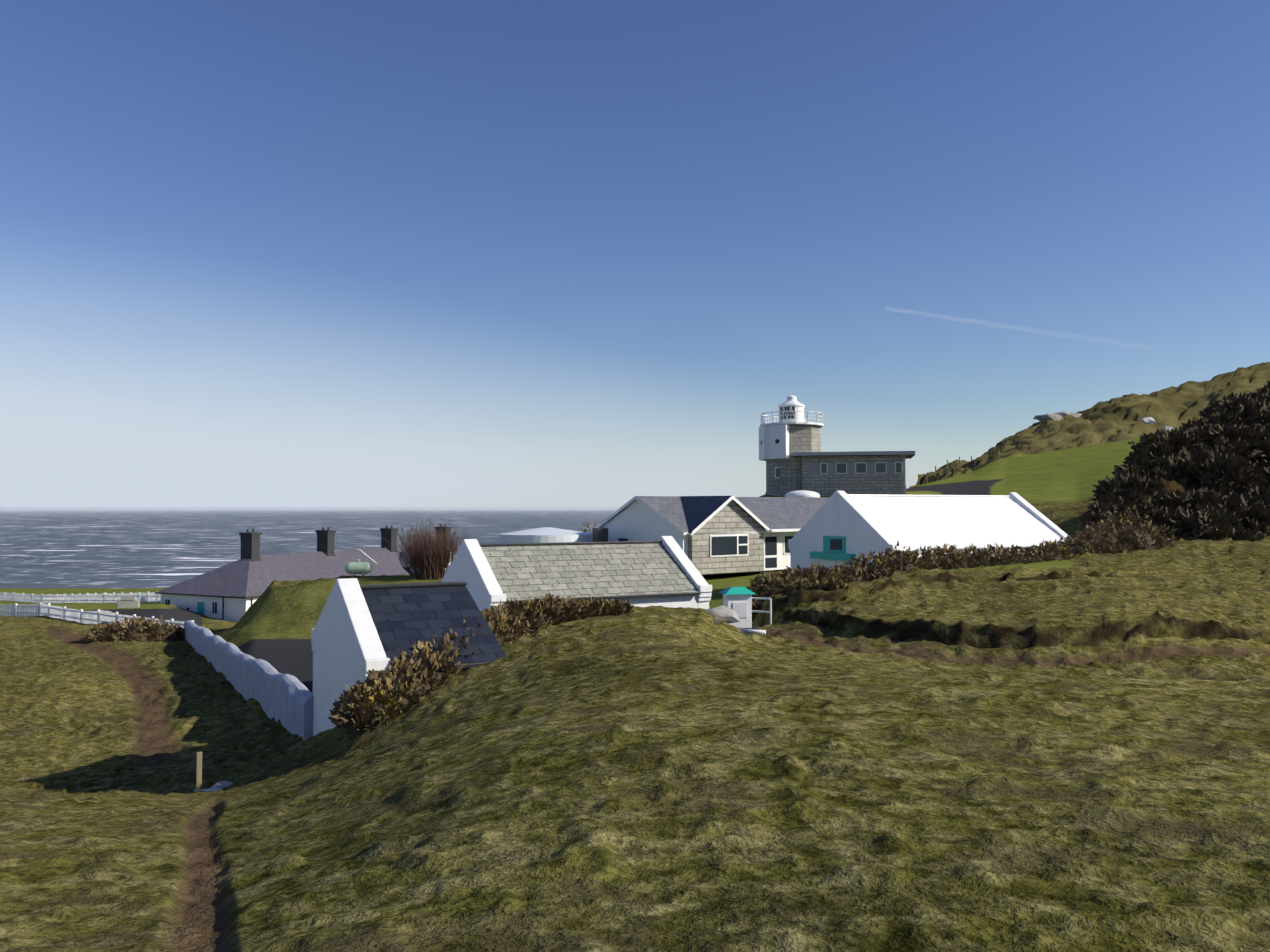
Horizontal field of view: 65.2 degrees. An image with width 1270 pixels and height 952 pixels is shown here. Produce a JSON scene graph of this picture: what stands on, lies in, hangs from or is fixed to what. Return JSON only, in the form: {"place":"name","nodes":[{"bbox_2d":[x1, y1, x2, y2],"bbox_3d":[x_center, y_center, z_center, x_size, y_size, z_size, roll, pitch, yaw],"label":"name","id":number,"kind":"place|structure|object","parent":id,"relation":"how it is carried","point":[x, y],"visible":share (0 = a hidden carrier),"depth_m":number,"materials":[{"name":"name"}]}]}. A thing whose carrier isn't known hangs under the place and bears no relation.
{"place":"outdoors","nodes":[
{"label":"outdoors","id":0,"kind":"place"},
{"bbox_2d":[0,507,619,587],"bbox_3d":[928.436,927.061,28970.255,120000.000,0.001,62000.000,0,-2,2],"label":"sea water","id":1,"kind":"structure","parent":0,"point":[103,547],"depth_m":1643.96,"materials":[{"name":"liquid"}]},
{"bbox_2d":[0,361,1269,951],"bbox_3d":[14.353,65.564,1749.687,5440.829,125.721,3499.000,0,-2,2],"label":"grassy hillside","id":2,"kind":"structure","parent":0,"point":[1070,755],"depth_m":8.55,"materials":[{"name":"green plant"}]},
{"bbox_2d":[0,591,160,602],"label":"picket fence","id":3,"kind":"object","parent":2,"relation":"on","point":[95,598],"visible":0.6,"depth_m":116.67,"materials":[{"name":"white paint"}]},
{"bbox_2d":[0,603,193,627],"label":"picket fence","id":4,"kind":"object","parent":2,"relation":"on","point":[98,616],"visible":0.58,"depth_m":70.56,"materials":[{"name":"white paint"}]},
{"bbox_2d":[117,596,139,607],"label":"stone block","id":5,"kind":"structure","parent":2,"relation":"on","point":[127,602],"depth_m":92.85,"materials":[{"name":"beige stone"}]},
{"bbox_2d":[196,752,201,789],"bbox_3d":[-8.808,6.186,20.048,0.100,1.200,0.100,1,-2,-21],"label":"waymark post","id":6,"kind":"object","parent":2,"relation":"on","point":[199,772],"visible":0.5,"depth_m":20.01,"materials":[{"name":"brown wood"}]},
{"bbox_2d":[193,787,221,791],"bbox_3d":[-8.173,6.073,19.044,0.705,0.153,0.404,-1,-2,23],"label":"path rock","id":7,"kind":"object","parent":2,"relation":"on","point":[213,789],"visible":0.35,"depth_m":19.01,"materials":[{"name":"white stone"}]},
{"bbox_2d":[211,781,234,788],"bbox_3d":[-8.093,6.127,19.626,0.572,0.157,0.386,0,-2,2],"label":"path rock","id":8,"kind":"object","parent":2,"relation":"on","point":[222,784],"visible":0.46,"depth_m":19.51,"materials":[{"name":"stone"}]},
{"bbox_2d":[183,620,312,739],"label":"boundary wall","id":9,"kind":"structure","parent":2,"relation":"on","point":[286,700],"depth_m":31.20,"materials":[{"name":"white paint"}]},
{"bbox_2d":[155,524,456,621],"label":"keepers cottages","id":10,"kind":"structure","parent":2,"relation":"on","point":[233,591],"depth_m":103.49,"materials":[{"name":"white paint"}]},
{"bbox_2d":[345,559,371,576],"bbox_3d":[-16.271,5.392,58.348,1.560,1.000,0.720,0,-2,-6],"label":"gas tank","id":11,"kind":"object","parent":2,"relation":"on","point":[358,566],"visible":1,"depth_m":58.08,"materials":[{"name":"green metal"}]},
{"bbox_2d":[311,578,505,736],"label":"store building","id":12,"kind":"structure","parent":2,"relation":"on","point":[358,631],"depth_m":21.72,"materials":[{"name":"white paint"}]},
{"bbox_2d":[374,518,476,578],"bbox_3d":[-12.084,4.120,58.272,5.870,3.800,4.697,1,-2,-27],"label":"bare shrub","id":13,"kind":"object","parent":2,"relation":"on","point":[438,556],"visible":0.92,"depth_m":57.68,"materials":[{"name":"brown plant"}]},
{"bbox_2d":[499,527,592,543],"bbox_3d":[-5.347,4.577,60.025,5.700,2.950,5.700,0,-2,2],"label":"white water tank","id":14,"kind":"object","parent":2,"relation":"on","point":[545,535],"visible":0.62,"depth_m":57.91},
{"bbox_2d":[441,536,711,610],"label":"store building","id":15,"kind":"structure","parent":2,"relation":"on","point":[663,571],"depth_m":32.55,"materials":[{"name":"white paint"}]},
{"bbox_2d":[593,528,607,541],"bbox_3d":[-2.022,4.487,57.919,0.660,2.900,0.800,1,-2,-27],"label":"dark oil tank","id":16,"kind":"object","parent":2,"relation":"on","point":[600,534],"visible":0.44,"depth_m":57.63,"materials":[{"name":"grey"}]},
{"bbox_2d":[79,507,1174,734],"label":"gorse bushes","id":17,"kind":"object","parent":2,"relation":"on","point":[371,701],"visible":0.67,"depth_m":35.52,"materials":[{"name":"brown plant"}]},
{"bbox_2d":[595,496,828,574],"bbox_3d":[6.884,3.504,62.755,17.020,4.429,9.050,1,-2,-38],"label":"bungalow","id":18,"kind":"object","parent":2,"relation":"on","point":[719,534],"visible":0.54,"depth_m":57.49,"materials":[{"name":"white paint"}]},
{"bbox_2d":[705,605,739,622],"bbox_3d":[2.132,3.509,24.983,0.996,0.472,0.664,0,-2,2],"label":"crest rock","id":19,"kind":"object","parent":2,"relation":"on","point":[727,614],"visible":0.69,"depth_m":24.73,"materials":[{"name":"white stone"}]},
{"bbox_2d":[718,587,754,627],"bbox_3d":[2.964,3.801,28.752,0.940,1.160,0.720,0,-2,-10],"label":"notice kiosk","id":20,"kind":"object","parent":2,"relation":"on","point":[738,600],"visible":0.9,"depth_m":28.51,"materials":[{"name":"white paint"}]},
{"bbox_2d":[740,629,765,634],"bbox_3d":[3.008,4.035,25.741,0.787,0.108,0.110,-1,-2,29],"label":"white pipe","id":21,"kind":"object","parent":2,"relation":"on","point":[750,631],"visible":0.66,"depth_m":25.65,"materials":[{"name":"metal"}]},
{"bbox_2d":[752,597,771,624],"bbox_3d":[3.660,4.134,30.221,1.060,0.880,0.060,-1,-2,27],"label":"metal railing","id":22,"kind":"object","parent":2,"relation":"on","point":[770,611],"visible":0.42,"depth_m":30.02,"materials":[{"name":"white metal"}]},
{"bbox_2d":[785,490,819,497],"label":"dome tank","id":23,"kind":"object","parent":2,"relation":"on","point":[802,493],"visible":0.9,"depth_m":84.40,"materials":[{"name":"white paint"}]},
{"bbox_2d":[759,392,914,495],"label":"lighthouse","id":24,"kind":"object","parent":2,"relation":"on","point":[793,456],"visible":0.98,"depth_m":99.32,"materials":[{"name":"stone"}]},
{"bbox_2d":[788,491,1068,574],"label":"engine house","id":25,"kind":"structure","parent":2,"relation":"on","point":[868,523],"depth_m":46.38,"materials":[{"name":"white paint"}]},
{"bbox_2d":[810,515,932,560],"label":"engine house trim","id":26,"kind":"structure","parent":25,"relation":"attached to","point":[833,544],"depth_m":45.51,"materials":[{"name":"paint"}]},
{"bbox_2d":[909,456,971,487],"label":"fence posts","id":27,"kind":"object","parent":2,"relation":"on","point":[935,472],"visible":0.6,"depth_m":129.31,"materials":[{"name":"brown wood"}]},
{"bbox_2d":[1033,413,1061,422],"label":"hill boulder","id":28,"kind":"object","parent":2,"relation":"on","point":[1049,416],"visible":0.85,"depth_m":201.70,"materials":[{"name":"grey stone"}]},
{"bbox_2d":[1053,411,1081,417],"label":"hill boulder","id":29,"kind":"object","parent":2,"relation":"on","point":[1065,413],"visible":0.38,"depth_m":210.31,"materials":[{"name":"grey stone"}]},
{"bbox_2d":[998,424,1165,458],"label":"fence posts","id":30,"kind":"object","parent":2,"relation":"on","point":[1066,442],"visible":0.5,"depth_m":157.81,"materials":[{"name":"brown wood"}]},
{"bbox_2d":[1140,417,1155,423],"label":"hill boulder","id":31,"kind":"object","parent":2,"relation":"on","point":[1148,420],"visible":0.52,"depth_m":181.78,"materials":[{"name":"grey stone"}]},
{"bbox_2d":[1162,426,1173,430],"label":"hill boulder","id":32,"kind":"object","parent":2,"relation":"on","point":[1168,428],"visible":0.44,"depth_m":174.82,"materials":[{"name":"grey stone"}]},
{"bbox_2d":[1075,380,1269,541],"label":"gorse bushes","id":33,"kind":"object","parent":2,"relation":"on","point":[1232,503],"visible":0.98,"depth_m":53.47,"materials":[{"name":"brown plant"}]},
{"bbox_2d":[0,0,1269,506],"label":"sky","id":34,"kind":"structure","parent":0,"point":[254,253],"materials":[{"name":"blue"}]}
]}

